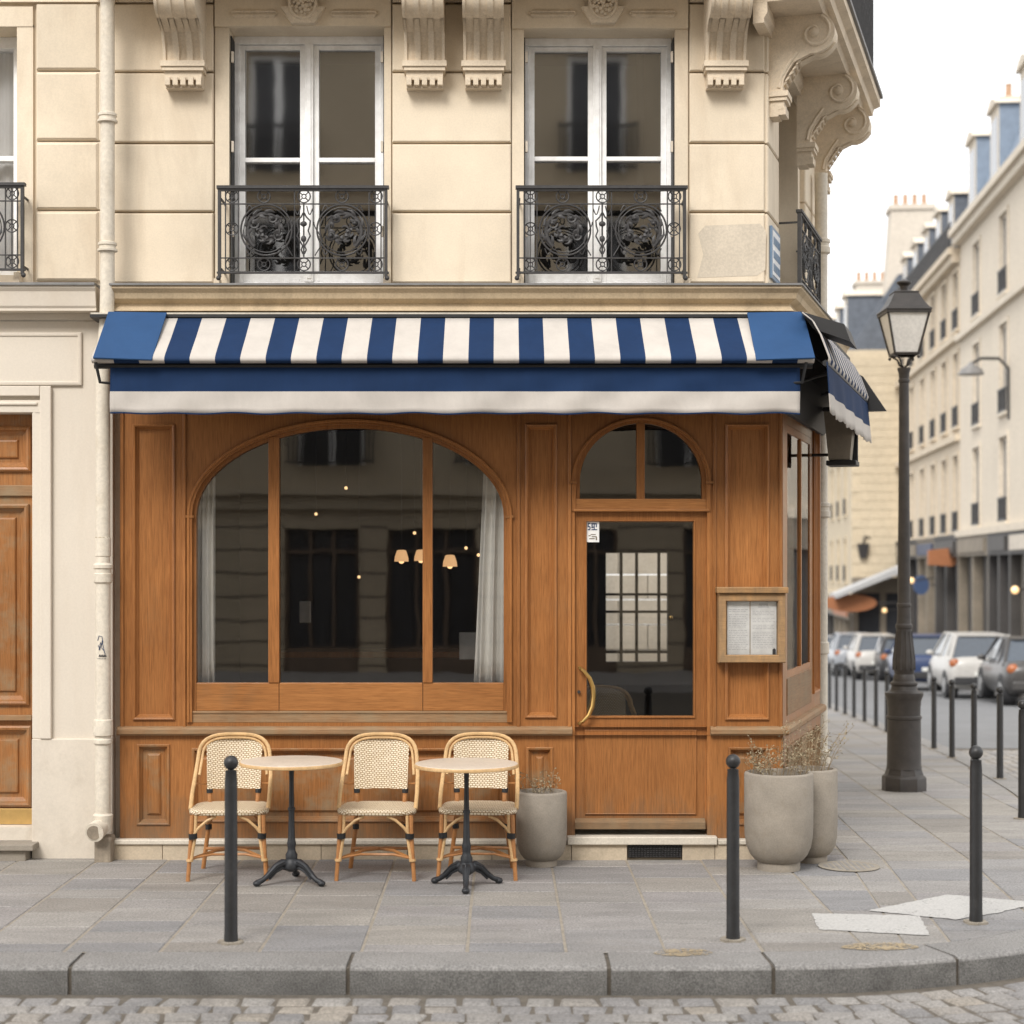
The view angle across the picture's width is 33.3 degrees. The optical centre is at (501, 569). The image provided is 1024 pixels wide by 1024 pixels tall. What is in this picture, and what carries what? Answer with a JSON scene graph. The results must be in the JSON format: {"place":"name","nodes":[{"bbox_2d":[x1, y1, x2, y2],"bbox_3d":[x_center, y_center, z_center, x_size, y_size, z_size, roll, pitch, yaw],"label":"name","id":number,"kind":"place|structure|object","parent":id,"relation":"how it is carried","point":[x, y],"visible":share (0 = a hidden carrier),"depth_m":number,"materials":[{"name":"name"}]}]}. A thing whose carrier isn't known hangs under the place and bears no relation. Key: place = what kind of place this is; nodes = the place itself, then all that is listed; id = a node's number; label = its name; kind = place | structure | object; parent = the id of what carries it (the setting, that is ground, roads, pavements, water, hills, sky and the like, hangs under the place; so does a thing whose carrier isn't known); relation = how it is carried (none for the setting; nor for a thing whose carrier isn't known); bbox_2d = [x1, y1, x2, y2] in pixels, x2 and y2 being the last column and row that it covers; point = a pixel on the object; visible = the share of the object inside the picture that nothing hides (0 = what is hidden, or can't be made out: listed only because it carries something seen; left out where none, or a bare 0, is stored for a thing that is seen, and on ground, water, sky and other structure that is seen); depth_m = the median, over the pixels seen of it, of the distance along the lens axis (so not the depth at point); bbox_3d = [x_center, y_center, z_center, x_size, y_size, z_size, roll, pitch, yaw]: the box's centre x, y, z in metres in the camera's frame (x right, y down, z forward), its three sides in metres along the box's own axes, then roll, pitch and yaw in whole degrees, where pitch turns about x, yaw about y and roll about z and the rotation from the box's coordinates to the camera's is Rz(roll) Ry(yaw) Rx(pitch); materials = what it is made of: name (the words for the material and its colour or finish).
{"place":"outdoors","nodes":[
{"label":"outdoors","id":0,"kind":"place"},
{"bbox_2d":[0,709,1023,953],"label":"pavement","id":1,"kind":"structure","parent":0,"point":[914,845],"depth_m":9.73,"materials":[{"name":"stone"}]},
{"bbox_2d":[0,0,115,860],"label":"neighbour building","id":2,"kind":"structure","parent":1,"relation":"on","point":[49,176],"depth_m":11.03,"materials":[{"name":"stone"}]},
{"bbox_2d":[0,37,16,274],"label":"window","id":3,"kind":"structure","parent":2,"relation":"in","point":[8,45],"depth_m":11.41,"materials":[{"name":"white paint"}]},
{"bbox_2d":[0,414,32,823],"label":"street door","id":4,"kind":"structure","parent":2,"relation":"in","point":[16,738],"depth_m":11.17,"materials":[{"name":"brown wood"}]},
{"bbox_2d":[186,732,272,881],"bbox_3d":[-1.646,1.430,10.415,0.493,0.846,0.482,0,0,-3],"label":"bistro chair","id":5,"kind":"object","parent":1,"relation":"on","point":[239,746],"visible":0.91,"depth_m":10.56,"materials":[{"name":"wicker"}]},
{"bbox_2d":[217,755,243,945],"bbox_3d":[-1.345,1.395,8.499,0.118,0.950,0.125,0,0,-40],"label":"bollard","id":6,"kind":"object","parent":1,"relation":"on","point":[230,889],"visible":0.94,"depth_m":8.47,"materials":[{"name":"metal"}]},
{"bbox_2d":[239,755,342,886],"bbox_3d":[-1.244,1.488,10.120,0.612,0.724,0.612,0,0,0],"label":"bistro table","id":7,"kind":"object","parent":1,"relation":"on","point":[292,862],"visible":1,"depth_m":10.07,"materials":[{"name":"stone"}]},
{"bbox_2d":[334,732,419,880],"bbox_3d":[-0.750,1.430,10.415,0.493,0.846,0.482,0,0,1],"label":"bistro chair","id":8,"kind":"object","parent":1,"relation":"on","point":[381,759],"visible":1,"depth_m":10.57,"materials":[{"name":"wicker"}]},
{"bbox_2d":[414,758,518,893],"bbox_3d":[-0.207,1.488,10.000,0.612,0.724,0.612,0,0,0],"label":"bistro table","id":9,"kind":"object","parent":1,"relation":"on","point":[466,866],"visible":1,"depth_m":9.98,"materials":[{"name":"metal"}]},
{"bbox_2d":[436,732,519,880],"bbox_3d":[-0.139,1.430,10.435,0.493,0.846,0.482,0,0,3],"label":"bistro chair","id":10,"kind":"object","parent":1,"relation":"on","point":[482,745],"visible":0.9,"depth_m":10.58,"materials":[{"name":"wicker"}]},
{"bbox_2d":[90,0,882,859],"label":"cafe building","id":11,"kind":"structure","parent":1,"relation":"on","point":[472,158],"depth_m":11.09,"materials":[{"name":"stone"}]},
{"bbox_2d":[85,0,117,862],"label":"drainpipe","id":12,"kind":"object","parent":11,"relation":"attached to","point":[98,828],"visible":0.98,"depth_m":10.84,"materials":[{"name":"metal"}]},
{"bbox_2d":[198,477,215,681],"bbox_3d":[-1.934,0.016,11.132,0.141,1.537,0.056,0,0,0],"label":"curtain","id":13,"kind":"object","parent":11,"relation":"hanging from","point":[206,577],"visible":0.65,"depth_m":11.13,"materials":[{"name":"fabric"}]},
{"bbox_2d":[299,601,310,622],"bbox_3d":[-1.460,0.311,12.710,0.085,0.160,0.020,0,0,0],"label":"table card","id":14,"kind":"object","parent":11,"relation":"in","point":[304,611],"visible":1,"depth_m":12.70,"materials":[{"name":"grey paper"}]},
{"bbox_2d":[234,36,382,282],"bbox_3d":[-1.267,-2.691,11.330,1.003,1.656,0.120,0,0,0],"label":"window","id":15,"kind":"structure","parent":11,"relation":"in","point":[309,47],"depth_m":11.31,"materials":[{"name":"white paint"}]},
{"bbox_2d":[280,648,474,681],"bbox_3d":[-0.700,1.205,14.550,2.300,1.050,0.600,0,0,0],"label":"bar counter","id":16,"kind":"object","parent":11,"relation":"in","point":[354,665],"visible":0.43,"depth_m":14.30,"materials":[{"name":"paint"}]},
{"bbox_2d":[394,434,408,563],"bbox_3d":[-0.774,-0.699,13.200,0.110,1.302,0.110,0,0,0],"label":"pendant lamp","id":17,"kind":"object","parent":11,"relation":"hanging from","point":[401,556],"visible":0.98,"depth_m":13.18,"materials":[{"name":"beige fabric"}]},
{"bbox_2d":[413,437,415,534],"bbox_3d":[-0.705,-0.818,13.800,0.026,1.065,0.025,0,0,0],"label":"hanging bulb","id":18,"kind":"object","parent":11,"relation":"hanging from","point":[414,532],"visible":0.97,"depth_m":13.80,"materials":[{"name":"black paint"}]},
{"bbox_2d":[414,439,422,562],"bbox_3d":[-0.643,-0.703,13.600,0.110,1.295,0.110,0,0,0],"label":"pendant lamp","id":19,"kind":"object","parent":11,"relation":"hanging from","point":[418,556],"visible":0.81,"depth_m":13.60,"materials":[{"name":"beige fabric"}]},
{"bbox_2d":[185,418,713,721],"bbox_3d":[-0.336,0.004,11.025,3.388,1.951,0.101,0,0,0],"label":"shop window","id":20,"kind":"structure","parent":11,"relation":"in","point":[273,700],"depth_m":11.01,"materials":[{"name":"brown wood"}]},
{"bbox_2d":[443,450,456,568],"bbox_3d":[-0.395,-0.679,13.000,0.110,1.341,0.110,0,0,0],"label":"pendant lamp","id":21,"kind":"object","parent":11,"relation":"hanging from","point":[449,561],"visible":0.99,"depth_m":12.98,"materials":[{"name":"beige fabric"}]},
{"bbox_2d":[91,312,814,414],"bbox_3d":[-0.295,-1.286,10.667,4.385,0.684,0.627,0,0,0],"label":"awning","id":22,"kind":"object","parent":11,"relation":"attached to","point":[753,363],"visible":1,"depth_m":10.44,"materials":[{"name":"blue fabric"}]},
{"bbox_2d":[459,632,475,659],"bbox_3d":[-0.250,0.559,12.610,0.130,0.200,0.020,0,0,0],"label":"table card","id":23,"kind":"object","parent":11,"relation":"in","point":[467,641],"visible":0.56,"depth_m":12.60,"materials":[{"name":"grey paper"}]},
{"bbox_2d":[477,468,479,556],"bbox_3d":[-0.181,-0.726,13.200,0.026,1.247,0.025,0,0,0],"label":"hanging bulb","id":24,"kind":"object","parent":11,"relation":"hanging from","point":[478,554],"visible":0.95,"depth_m":13.20,"materials":[{"name":"black paint"}]},
{"bbox_2d":[474,473,503,681],"bbox_3d":[-0.070,-0.033,11.132,0.232,1.635,0.068,0,0,0],"label":"curtain","id":25,"kind":"object","parent":11,"relation":"hanging from","point":[489,657],"visible":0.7,"depth_m":11.13,"materials":[{"name":"fabric"}]},
{"bbox_2d":[587,522,598,541],"bbox_3d":[0.583,-0.247,11.040,0.087,0.135,0.005,0,0,0],"label":"door sticker","id":26,"kind":"object","parent":11,"relation":"attached to","point":[592,531],"depth_m":11.04,"materials":[{"name":"paper"}]},
{"bbox_2d":[525,38,671,282],"bbox_3d":[0.631,-2.684,11.330,0.977,1.643,0.120,0,0,0],"label":"window","id":27,"kind":"structure","parent":11,"relation":"in","point":[597,49],"depth_m":11.31,"materials":[{"name":"white paint"}]},
{"bbox_2d":[587,685,636,715],"bbox_3d":[0.892,1.310,13.387,0.493,0.846,0.482,0,0,31],"label":"bistro chair","id":28,"kind":"object","parent":11,"relation":"in","point":[610,700],"visible":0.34,"depth_m":13.17,"materials":[{"name":"wicker"}]},
{"bbox_2d":[571,417,710,511],"bbox_3d":[0.893,-0.678,11.028,0.896,0.606,0.095,0,0,0],"label":"transom window","id":29,"kind":"structure","parent":11,"relation":"in","point":[640,504],"depth_m":10.99,"materials":[{"name":"brown wood"}]},
{"bbox_2d":[575,512,706,828],"bbox_3d":[0.887,0.645,11.163,0.862,2.042,0.404,0,0,0],"label":"door","id":30,"kind":"structure","parent":11,"relation":"in","point":[632,772],"depth_m":11.02,"materials":[{"name":"brown wood"}]},
{"bbox_2d":[715,587,788,662],"bbox_3d":[1.594,0.350,10.943,0.455,0.484,0.115,0,0,0],"label":"menu case","id":31,"kind":"object","parent":11,"relation":"attached to","point":[751,624],"visible":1,"depth_m":10.95,"materials":[{"name":"brown wood"}]},
{"bbox_2d":[770,225,779,282],"bbox_3d":[1.807,-2.074,11.321,0.023,0.340,0.360,0,0,17],"label":"street name plate","id":32,"kind":"object","parent":11,"relation":"attached to","point":[774,256],"visible":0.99,"depth_m":11.24,"materials":[{"name":"blue metal"}]},
{"bbox_2d":[787,425,810,676],"bbox_3d":[2.027,-0.125,11.753,0.036,1.656,1.230,0,0,17],"label":"side window","id":33,"kind":"structure","parent":11,"relation":"in","point":[800,438],"depth_m":11.81,"materials":[{"name":"brown wood"}]},
{"bbox_2d":[812,172,830,766],"bbox_3d":[2.458,-0.550,13.192,0.144,5.000,0.144,0,0,0],"label":"drainpipe","id":34,"kind":"object","parent":11,"relation":"attached to","point":[821,203],"visible":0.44,"depth_m":13.15,"materials":[{"name":"metal"}]},
{"bbox_2d":[812,407,858,466],"bbox_3d":[2.362,-0.945,12.208,0.340,0.410,0.280,0,0,17],"label":"hanging lantern","id":35,"kind":"object","parent":11,"relation":"hanging from","point":[842,443],"visible":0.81,"depth_m":12.10,"materials":[{"name":"black paint"}]},
{"bbox_2d":[800,311,885,442],"bbox_3d":[2.299,-1.282,11.767,0.455,0.660,2.640,0,0,17],"label":"awning","id":36,"kind":"object","parent":11,"relation":"attached to","point":[854,400],"visible":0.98,"depth_m":11.23,"materials":[{"name":"blue fabric"}]},
{"bbox_2d":[516,788,566,867],"bbox_3d":[0.248,1.617,10.740,0.320,0.465,0.320,0,0,0],"label":"planter","id":37,"kind":"object","parent":1,"relation":"on","point":[541,829],"visible":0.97,"depth_m":10.61,"materials":[{"name":"concrete"}]},
{"bbox_2d":[509,767,560,793],"bbox_3d":[0.208,1.338,10.743,0.333,0.186,0.252,0,0,0],"label":"dry plant","id":38,"kind":"object","parent":37,"relation":"on","point":[533,786],"visible":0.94,"depth_m":10.74,"materials":[{"name":"brown plant"}]},
{"bbox_2d":[606,553,666,660],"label":"courtyard wall","id":39,"kind":"structure","parent":1,"relation":"on","point":[647,634],"depth_m":20.50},
{"bbox_2d":[720,754,745,942],"bbox_3d":[1.155,1.395,8.559,0.125,0.950,0.118,0,0,16],"label":"bollard","id":40,"kind":"object","parent":1,"relation":"on","point":[732,893],"visible":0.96,"depth_m":8.53,"materials":[{"name":"metal"}]},
{"bbox_2d":[744,768,812,872],"bbox_3d":[1.712,1.550,10.600,0.424,0.600,0.424,0,0,0],"label":"planter","id":41,"kind":"object","parent":1,"relation":"on","point":[778,820],"visible":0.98,"depth_m":10.43,"materials":[{"name":"concrete"}]},
{"bbox_2d":[744,732,823,775],"bbox_3d":[1.726,1.156,10.633,0.544,0.290,0.353,0,0,-25],"label":"dry plant","id":42,"kind":"object","parent":41,"relation":"on","point":[770,764],"visible":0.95,"depth_m":10.63,"materials":[{"name":"brown plant"}]},
{"bbox_2d":[786,766,837,863],"bbox_3d":[1.962,1.555,10.885,0.336,0.590,0.336,0,0,0],"label":"planter","id":43,"kind":"object","parent":1,"relation":"on","point":[825,806],"visible":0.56,"depth_m":10.74,"materials":[{"name":"concrete"}]},
{"bbox_2d":[781,715,853,770],"bbox_3d":[2.017,1.116,10.867,0.438,0.368,0.437,0,0,32],"label":"dry plant","id":44,"kind":"object","parent":43,"relation":"on","point":[816,751],"visible":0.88,"depth_m":10.88,"materials":[{"name":"brown plant"}]},
{"bbox_2d":[828,662,832,708],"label":"bollard","id":45,"kind":"object","parent":1,"relation":"on","point":[829,685],"visible":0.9,"depth_m":34.23,"materials":[{"name":"metal"}]},
{"bbox_2d":[833,663,838,711],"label":"bollard","id":46,"kind":"object","parent":1,"relation":"on","point":[836,687],"visible":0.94,"depth_m":33.05,"materials":[{"name":"metal"}]},
{"bbox_2d":[654,895,1023,955],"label":"pavement markings","id":47,"kind":"object","parent":1,"relation":"on","point":[936,907],"visible":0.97,"depth_m":9.13,"materials":[{"name":"white paint"}]},
{"bbox_2d":[842,664,847,714],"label":"bollard","id":48,"kind":"object","parent":1,"relation":"on","point":[844,689],"visible":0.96,"depth_m":31.75,"materials":[{"name":"metal"}]},
{"bbox_2d":[818,861,879,871],"bbox_3d":[2.161,1.844,10.670,0.380,0.004,0.380,0,0,0],"label":"manhole cover","id":49,"kind":"object","parent":1,"relation":"on","point":[853,866],"visible":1,"depth_m":10.64,"materials":[{"name":"metal"}]},
{"bbox_2d":[851,666,856,718],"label":"bollard","id":50,"kind":"object","parent":1,"relation":"on","point":[854,692],"visible":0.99,"depth_m":30.35,"materials":[{"name":"metal"}]},
{"bbox_2d":[883,671,888,732],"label":"bollard","id":51,"kind":"object","parent":1,"relation":"on","point":[886,680],"visible":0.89,"depth_m":25.66,"materials":[{"name":"metal"}]},
{"bbox_2d":[876,279,932,791],"bbox_3d":[3.731,-0.322,15.900,0.427,4.755,0.427,0,0,0],"label":"street lamp","id":52,"kind":"object","parent":1,"relation":"on","point":[903,314],"visible":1,"depth_m":15.81,"materials":[{"name":"metal"}]},
{"bbox_2d":[929,676,938,748],"bbox_3d":[5.511,1.829,21.855,0.118,0.950,0.125,0,0,22],"label":"bollard","id":53,"kind":"object","parent":1,"relation":"on","point":[933,715],"visible":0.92,"depth_m":21.83,"materials":[{"name":"metal"}]},
{"bbox_2d":[947,679,956,758],"bbox_3d":[5.308,1.763,20.210,0.125,0.950,0.118,0,0,7],"label":"bollard","id":54,"kind":"object","parent":1,"relation":"on","point":[951,720],"visible":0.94,"depth_m":20.18,"materials":[{"name":"metal"}]},
{"bbox_2d":[968,683,976,768],"bbox_3d":[5.100,1.695,18.506,0.118,0.950,0.125,0,0,-9],"label":"bollard","id":55,"kind":"object","parent":1,"relation":"on","point":[973,715],"visible":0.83,"depth_m":18.48,"materials":[{"name":"metal"}]},
{"bbox_2d":[963,745,988,925],"bbox_3d":[2.486,1.395,8.979,0.125,0.950,0.118,0,0,-18],"label":"bollard","id":56,"kind":"object","parent":1,"relation":"on","point":[976,911],"visible":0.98,"depth_m":8.95,"materials":[{"name":"metal"}]},
{"bbox_2d":[1013,700,1023,819],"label":"bollard","id":57,"kind":"object","parent":1,"relation":"on","point":[1021,762],"visible":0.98,"depth_m":13.36,"materials":[{"name":"metal"}]},
{"bbox_2d":[0,703,1023,994],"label":"kerb","id":58,"kind":"structure","parent":0,"point":[984,959],"depth_m":8.02,"materials":[{"name":"stone"}]},
{"bbox_2d":[861,667,867,721],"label":"bollard","id":59,"kind":"object","parent":58,"relation":"on","point":[864,669],"visible":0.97,"depth_m":28.89,"materials":[{"name":"metal"}]},
{"bbox_2d":[872,669,879,727],"bbox_3d":[5.958,2.046,27.289,0.118,0.950,0.125,0,0,-21],"label":"bollard","id":60,"kind":"object","parent":58,"relation":"on","point":[876,698],"visible":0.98,"depth_m":27.26,"materials":[{"name":"metal"}]},
{"bbox_2d":[993,686,1006,778],"bbox_3d":[4.998,1.642,17.188,0.125,0.950,0.118,0,0,-24],"label":"bollard","id":61,"kind":"object","parent":58,"relation":"on","point":[999,690],"visible":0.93,"depth_m":17.16,"materials":[{"name":"metal"}]},
{"bbox_2d":[0,749,1023,1023],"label":"sett street","id":62,"kind":"structure","parent":0,"point":[992,1003],"depth_m":7.72,"materials":[{"name":"stone"}]},
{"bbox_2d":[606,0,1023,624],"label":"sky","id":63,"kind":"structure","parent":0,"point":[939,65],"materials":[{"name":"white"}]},
{"bbox_2d":[831,670,1023,747],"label":"road","id":64,"kind":"structure","parent":0,"point":[986,722],"depth_m":35.66,"materials":[{"name":"grey asphalt"}]},
{"bbox_2d":[828,632,868,675],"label":"parked car","id":65,"kind":"object","parent":64,"relation":"on","point":[839,641],"visible":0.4,"depth_m":69.37,"materials":[{"name":"silver metal"}]},
{"bbox_2d":[843,633,894,679],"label":"parked car","id":66,"kind":"object","parent":64,"relation":"on","point":[862,651],"visible":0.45,"depth_m":63.33,"materials":[{"name":"white paint"}]},
{"bbox_2d":[869,635,894,680],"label":"parked car","id":67,"kind":"object","parent":64,"relation":"on","point":[880,655],"visible":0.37,"depth_m":61.45,"materials":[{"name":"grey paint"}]},
{"bbox_2d":[884,633,958,689],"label":"parked car","id":68,"kind":"object","parent":64,"relation":"on","point":[923,643],"visible":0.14,"depth_m":50.29,"materials":[{"name":"blue paint"}]},
{"bbox_2d":[926,632,1017,698],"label":"parked car","id":69,"kind":"object","parent":64,"relation":"on","point":[957,660],"visible":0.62,"depth_m":43.55,"materials":[{"name":"white paint"}]},
{"bbox_2d":[977,636,1023,704],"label":"parked car","id":70,"kind":"object","parent":64,"relation":"on","point":[1002,666],"visible":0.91,"depth_m":39.48,"materials":[{"name":"grey paint"}]},
{"bbox_2d":[955,748,1017,748],"bbox_3d":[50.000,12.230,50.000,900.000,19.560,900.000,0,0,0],"label":"ground","id":71,"kind":"structure","parent":0,"point":[987,748],"depth_m":31.31,"materials":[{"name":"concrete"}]},
{"bbox_2d":[828,194,935,634],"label":"town house","id":72,"kind":"structure","parent":71,"relation":"on","point":[863,499],"depth_m":82.12,"materials":[{"name":"stone"}]},
{"bbox_2d":[857,536,870,557],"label":"wall lantern","id":73,"kind":"object","parent":72,"relation":"attached to","point":[863,548],"depth_m":81.81,"materials":[{"name":"metal"}]},
{"bbox_2d":[895,188,968,632],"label":"town house","id":74,"kind":"structure","parent":71,"relation":"on","point":[931,267],"depth_m":69.88,"materials":[{"name":"stone"}]},
{"bbox_2d":[828,594,897,611],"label":"shop sign","id":75,"kind":"object","parent":74,"relation":"attached to","point":[851,603],"visible":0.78,"depth_m":80.42,"materials":[{"name":"metal"}]},
{"bbox_2d":[830,565,897,597],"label":"shop awning","id":76,"kind":"object","parent":74,"relation":"attached to","point":[876,578],"visible":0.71,"depth_m":79.70,"materials":[{"name":"white fabric"}]},
{"bbox_2d":[909,388,912,449],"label":"window","id":77,"kind":"structure","parent":74,"relation":"in","point":[910,433],"depth_m":77.71,"materials":[{"name":"glass"}]},
{"bbox_2d":[910,474,912,537],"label":"window","id":78,"kind":"structure","parent":74,"relation":"in","point":[911,522],"depth_m":77.35,"materials":[{"name":"glass"}]},
{"bbox_2d":[919,338,923,358],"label":"window","id":79,"kind":"structure","parent":74,"relation":"in","point":[921,354],"depth_m":73.63,"materials":[{"name":"glass"}]},
{"bbox_2d":[919,380,923,444],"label":"window","id":80,"kind":"structure","parent":74,"relation":"in","point":[921,429],"depth_m":74.28,"materials":[{"name":"glass"}]},
{"bbox_2d":[919,470,923,536],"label":"window","id":81,"kind":"structure","parent":74,"relation":"in","point":[921,521],"depth_m":74.28,"materials":[{"name":"glass"}]},
{"bbox_2d":[913,575,934,594],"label":"shop sign","id":82,"kind":"object","parent":74,"relation":"attached to","point":[920,587],"visible":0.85,"depth_m":69.94,"materials":[{"name":"blue metal"}]},
{"bbox_2d":[929,297,934,350],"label":"window","id":83,"kind":"structure","parent":74,"relation":"in","point":[932,333],"depth_m":71.33,"materials":[{"name":"glass"}]},
{"bbox_2d":[929,372,934,438],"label":"window","id":84,"kind":"structure","parent":74,"relation":"in","point":[932,422],"depth_m":71.50,"materials":[{"name":"glass"}]},
{"bbox_2d":[929,465,934,534],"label":"window","id":85,"kind":"structure","parent":74,"relation":"in","point":[932,518],"depth_m":71.50,"materials":[{"name":"glass"}]},
{"bbox_2d":[927,548,955,565],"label":"shop sign","id":86,"kind":"object","parent":74,"relation":"attached to","point":[940,557],"visible":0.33,"depth_m":65.90,"materials":[{"name":"fabric"}]},
{"bbox_2d":[940,286,945,340],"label":"window","id":87,"kind":"structure","parent":74,"relation":"in","point":[943,323],"depth_m":68.41,"materials":[{"name":"glass"}]},
{"bbox_2d":[940,363,945,433],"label":"window","id":88,"kind":"structure","parent":74,"relation":"in","point":[942,416],"depth_m":68.61,"materials":[{"name":"glass"}]},
{"bbox_2d":[940,461,945,533],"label":"window","id":89,"kind":"structure","parent":74,"relation":"in","point":[942,516],"depth_m":68.61,"materials":[{"name":"glass"}]},
{"bbox_2d":[951,273,957,331],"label":"window","id":90,"kind":"structure","parent":74,"relation":"in","point":[954,313],"depth_m":65.49,"materials":[{"name":"glass"}]},
{"bbox_2d":[951,354,957,427],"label":"window","id":91,"kind":"structure","parent":74,"relation":"in","point":[954,409],"depth_m":65.74,"materials":[{"name":"glass"}]},
{"bbox_2d":[951,456,957,531],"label":"window","id":92,"kind":"structure","parent":74,"relation":"in","point":[954,514],"depth_m":65.74,"materials":[{"name":"glass"}]},
{"bbox_2d":[948,54,1023,635],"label":"town house","id":93,"kind":"structure","parent":71,"relation":"on","point":[986,232],"depth_m":57.78,"materials":[{"name":"stone"}]},
{"bbox_2d":[971,243,978,317],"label":"window","id":94,"kind":"structure","parent":93,"relation":"in","point":[975,297],"depth_m":61.23,"materials":[{"name":"glass"}]},
{"bbox_2d":[971,344,978,425],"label":"window","id":95,"kind":"structure","parent":93,"relation":"in","point":[974,407],"depth_m":61.23,"materials":[{"name":"glass"}]},
{"bbox_2d":[971,448,979,525],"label":"window","id":96,"kind":"structure","parent":93,"relation":"in","point":[974,506],"depth_m":61.23,"materials":[{"name":"metal"}]},
{"bbox_2d":[958,357,1009,418],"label":"bracket lamp","id":97,"kind":"object","parent":93,"relation":"attached to","point":[971,369],"visible":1,"depth_m":54.94,"materials":[{"name":"metal"}]},
{"bbox_2d":[997,213,1006,295],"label":"window","id":98,"kind":"structure","parent":93,"relation":"in","point":[1002,273],"depth_m":56.26,"materials":[{"name":"metal"}]},
{"bbox_2d":[997,323,1006,413],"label":"window","id":99,"kind":"structure","parent":93,"relation":"in","point":[1002,393],"depth_m":56.26,"materials":[{"name":"metal"}]},
{"bbox_2d":[997,437,1006,521],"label":"window","id":100,"kind":"structure","parent":93,"relation":"in","point":[1002,501],"depth_m":56.26,"materials":[{"name":"metal"}]},
{"bbox_2d":[1011,586,1023,593],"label":"shop lamp","id":101,"kind":"object","parent":93,"relation":"attached to","point":[1015,589],"visible":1,"depth_m":47.94,"materials":[{"name":"glass"}]},
{"bbox_2d":[961,688,1023,698],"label":"pavement","id":102,"kind":"structure","parent":0,"point":[1020,696],"depth_m":43.92,"materials":[{"name":"grey stone"}]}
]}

